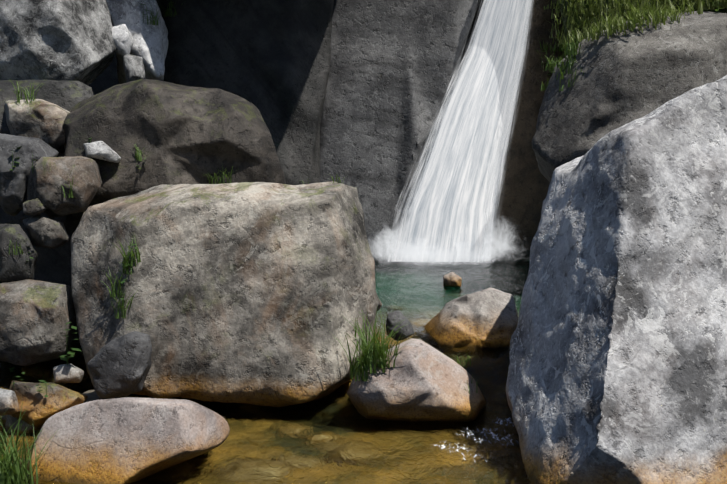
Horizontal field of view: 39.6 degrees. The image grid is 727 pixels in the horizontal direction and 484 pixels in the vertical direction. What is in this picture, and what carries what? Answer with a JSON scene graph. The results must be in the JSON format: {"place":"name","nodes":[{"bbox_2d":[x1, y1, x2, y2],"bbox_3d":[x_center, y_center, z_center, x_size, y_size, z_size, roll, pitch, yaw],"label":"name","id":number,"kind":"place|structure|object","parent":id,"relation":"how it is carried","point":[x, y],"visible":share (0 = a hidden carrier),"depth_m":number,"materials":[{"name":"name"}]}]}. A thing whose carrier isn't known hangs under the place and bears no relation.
{"place":"outdoors","nodes":[
{"label":"outdoors","id":0,"kind":"place"},
{"bbox_2d":[0,245,533,483],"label":"water","id":1,"kind":"structure","parent":0,"point":[335,437],"depth_m":8.20,"materials":[{"name":"liquid"}]},
{"bbox_2d":[6,381,87,427],"bbox_3d":[-2.687,1.379,8.492,0.755,0.514,0.751,0,6,2],"label":"rock","id":2,"kind":"object","parent":1,"relation":"in","point":[38,407],"visible":0.62,"depth_m":8.18,"materials":[{"name":"brown stone"}]},
{"bbox_2d":[0,388,19,415],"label":"rock","id":3,"kind":"object","parent":2,"relation":"on","point":[8,399],"visible":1,"depth_m":7.93,"materials":[{"name":"grey stone"}]},
{"bbox_2d":[53,364,83,382],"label":"rock","id":4,"kind":"object","parent":1,"relation":"in","point":[66,373],"visible":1,"depth_m":8.94,"materials":[{"name":"grey stone"}]},
{"bbox_2d":[0,0,584,483],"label":"grass tufts","id":5,"kind":"object","parent":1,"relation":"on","point":[374,350],"visible":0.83,"depth_m":8.35,"materials":[{"name":"green plant"}]},
{"bbox_2d":[386,310,413,340],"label":"rock","id":6,"kind":"object","parent":1,"relation":"in","point":[405,331],"visible":0.92,"depth_m":9.63,"materials":[{"name":"grey stone"}]},
{"bbox_2d":[374,0,529,261],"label":"waterfall","id":7,"kind":"structure","parent":1,"relation":"on","point":[447,207],"depth_m":15.56,"materials":[{"name":"white liquid"}]},
{"bbox_2d":[443,272,461,286],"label":"pool rock","id":8,"kind":"object","parent":1,"relation":"on","point":[451,279],"visible":1,"depth_m":13.02,"materials":[{"name":"beige stone"}]},
{"bbox_2d":[88,0,483,94],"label":"cliff backdrop","id":9,"kind":"structure","parent":0,"point":[106,78],"depth_m":20.13,"materials":[{"name":"black stone"}]},
{"bbox_2d":[9,1,723,396],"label":"leafy plants","id":10,"kind":"object","parent":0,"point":[67,357],"visible":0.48,"depth_m":8.95,"materials":[{"name":"green plant"}]},
{"bbox_2d":[320,0,477,254],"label":"cliff face","id":11,"kind":"object","parent":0,"point":[394,65],"visible":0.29,"depth_m":16.38},
{"bbox_3d":[-1.888,-6.909,15.573,5.068,4.571,5.726,0,6,2],"label":"cliff overhang","id":12,"kind":"object","parent":11,"relation":"attached to","visible":0},
{"bbox_2d":[156,0,333,184],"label":"cliff face","id":13,"kind":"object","parent":12,"relation":"attached to","point":[270,60],"visible":0.35,"depth_m":15.77},
{"bbox_2d":[369,217,523,265],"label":"water splash","id":14,"kind":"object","parent":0,"point":[380,247],"depth_m":15.41,"materials":[{"name":"white liquid"}]},
{"bbox_2d":[462,0,533,261],"bbox_3d":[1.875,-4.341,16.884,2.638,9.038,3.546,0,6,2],"label":"waterfall","id":15,"kind":"object","parent":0,"point":[500,168],"depth_m":16.13,"materials":[{"name":"white liquid"}]},
{"bbox_2d":[492,0,566,249],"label":"rock wall","id":16,"kind":"structure","parent":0,"point":[525,183],"depth_m":16.92,"materials":[{"name":"stone"}]},
{"bbox_2d":[532,11,726,181],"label":"boulder","id":17,"kind":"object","parent":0,"point":[635,74],"depth_m":12.49,"materials":[{"name":"grey stone"}]},
{"bbox_2d":[537,39,583,90],"bbox_3d":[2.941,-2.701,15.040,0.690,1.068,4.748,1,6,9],"label":"plant","id":18,"kind":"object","parent":17,"relation":"on","point":[566,67],"depth_m":13.12,"materials":[{"name":"green plant"}]},
{"bbox_2d":[544,0,726,48],"bbox_3d":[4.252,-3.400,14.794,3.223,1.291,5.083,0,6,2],"label":"slope grass","id":19,"kind":"structure","parent":17,"relation":"on","point":[648,13],"depth_m":14.44,"materials":[{"name":"green plant"}]},
{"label":"ground","id":20,"kind":"structure","parent":0,"visible":0},
{"bbox_3d":[-0.922,1.427,11.719,11.970,1.180,15.000,0,6,2],"label":"stream bed","id":21,"kind":"object","parent":20,"relation":"on","visible":0},
{"bbox_2d":[0,80,93,287],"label":"bank","id":22,"kind":"structure","parent":21,"relation":"on","point":[53,266],"depth_m":11.63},
{"bbox_2d":[5,99,69,152],"bbox_3d":[-3.695,-1.332,11.604,0.786,0.610,1.357,-2,7,-21],"label":"rock","id":23,"kind":"object","parent":22,"relation":"on","point":[41,119],"visible":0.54,"depth_m":11.11,"materials":[{"name":"grey stone"}]},
{"bbox_2d":[0,0,115,84],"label":"boulder","id":24,"kind":"object","parent":22,"relation":"on","point":[64,40],"visible":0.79,"depth_m":12.84,"materials":[{"name":"grey stone"}]},
{"bbox_2d":[106,0,167,83],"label":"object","id":25,"kind":"object","parent":24,"relation":"attached to","point":[150,46],"visible":0.62,"depth_m":14.12,"materials":[{"name":"grey stone"}]},
{"bbox_2d":[123,54,144,82],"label":"rock","id":26,"kind":"object","parent":22,"relation":"on","point":[133,65],"visible":0.92,"depth_m":13.30,"materials":[{"name":"grey stone"}]},
{"bbox_2d":[112,24,133,55],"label":"rock","id":27,"kind":"object","parent":26,"relation":"on","point":[122,37],"visible":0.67,"depth_m":13.50,"materials":[{"name":"grey stone"}]},
{"bbox_2d":[61,79,285,219],"bbox_3d":[-2.262,-1.065,11.856,2.836,1.654,2.716,0,6,2],"label":"boulder","id":28,"kind":"object","parent":22,"relation":"on","point":[182,134],"visible":0.62,"depth_m":10.73,"materials":[{"name":"grey stone"}]},
{"bbox_2d":[27,156,101,217],"bbox_3d":[-3.071,-0.548,10.323,0.765,0.662,1.046,-1,6,-12],"label":"rock","id":29,"kind":"object","parent":28,"relation":"on","point":[49,177],"visible":0.9,"depth_m":9.92,"materials":[{"name":"grey stone"}]},
{"bbox_2d":[0,133,57,215],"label":"rock","id":30,"kind":"object","parent":29,"relation":"on","point":[13,186],"visible":0.77,"depth_m":10.23,"materials":[{"name":"grey stone"}]},
{"bbox_2d":[84,141,120,162],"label":"rock","id":31,"kind":"object","parent":28,"relation":"on","point":[101,150],"visible":0.92,"depth_m":10.50,"materials":[{"name":"grey stone"}]},
{"bbox_2d":[27,397,229,483],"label":"boulder","id":32,"kind":"object","parent":21,"relation":"on","point":[126,440],"visible":0.92,"depth_m":7.04,"materials":[{"name":"grey stone"}]},
{"bbox_2d":[71,181,381,406],"bbox_3d":[-1.401,0.440,9.652,3.137,2.046,2.320,0,6,2],"label":"boulder","id":33,"kind":"object","parent":21,"relation":"on","point":[258,293],"visible":0.94,"depth_m":8.83,"materials":[{"name":"grey stone"}]},
{"bbox_2d":[0,317,518,430],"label":"river stones","id":34,"kind":"object","parent":21,"relation":"on","point":[92,395],"depth_m":8.35,"materials":[{"name":"grey stone"}]},
{"bbox_2d":[0,279,76,365],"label":"rock","id":35,"kind":"object","parent":34,"relation":"on","point":[36,316],"visible":0.9,"depth_m":9.31,"materials":[{"name":"grey stone"}]},
{"bbox_2d":[0,224,37,282],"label":"rock","id":36,"kind":"object","parent":35,"relation":"on","point":[13,267],"visible":0.88,"depth_m":9.71,"materials":[{"name":"grey stone"}]},
{"bbox_2d":[23,215,69,248],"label":"rock","id":37,"kind":"object","parent":36,"relation":"on","point":[45,232],"visible":0.98,"depth_m":9.87,"materials":[{"name":"grey stone"}]},
{"bbox_2d":[23,198,45,214],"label":"rock","id":38,"kind":"object","parent":37,"relation":"on","point":[34,207],"visible":0.9,"depth_m":9.87,"materials":[{"name":"grey stone"}]},
{"bbox_2d":[87,331,151,398],"bbox_3d":[-2.065,1.054,8.548,0.525,0.667,0.728,-2,7,-15],"label":"dark rock","id":39,"kind":"object","parent":34,"relation":"on","point":[119,366],"visible":1,"depth_m":8.27,"materials":[{"name":"grey stone"}]},
{"bbox_2d":[347,339,485,421],"bbox_3d":[0.473,1.253,8.890,1.228,0.878,1.299,0,6,2],"label":"flat rock","id":40,"kind":"object","parent":21,"relation":"on","point":[421,381],"visible":0.88,"depth_m":8.35,"materials":[{"name":"grey stone"}]},
{"bbox_2d":[424,287,518,347],"bbox_3d":[1.131,0.991,10.496,1.009,1.068,1.371,0,6,2],"label":"rock","id":41,"kind":"object","parent":21,"relation":"on","point":[488,317],"visible":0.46,"depth_m":9.94,"materials":[{"name":"grey stone"}]},
{"bbox_2d":[506,75,726,483],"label":"boulder","id":42,"kind":"object","parent":21,"relation":"on","point":[617,372],"visible":1,"depth_m":7.00,"materials":[{"name":"grey stone"}]}
]}

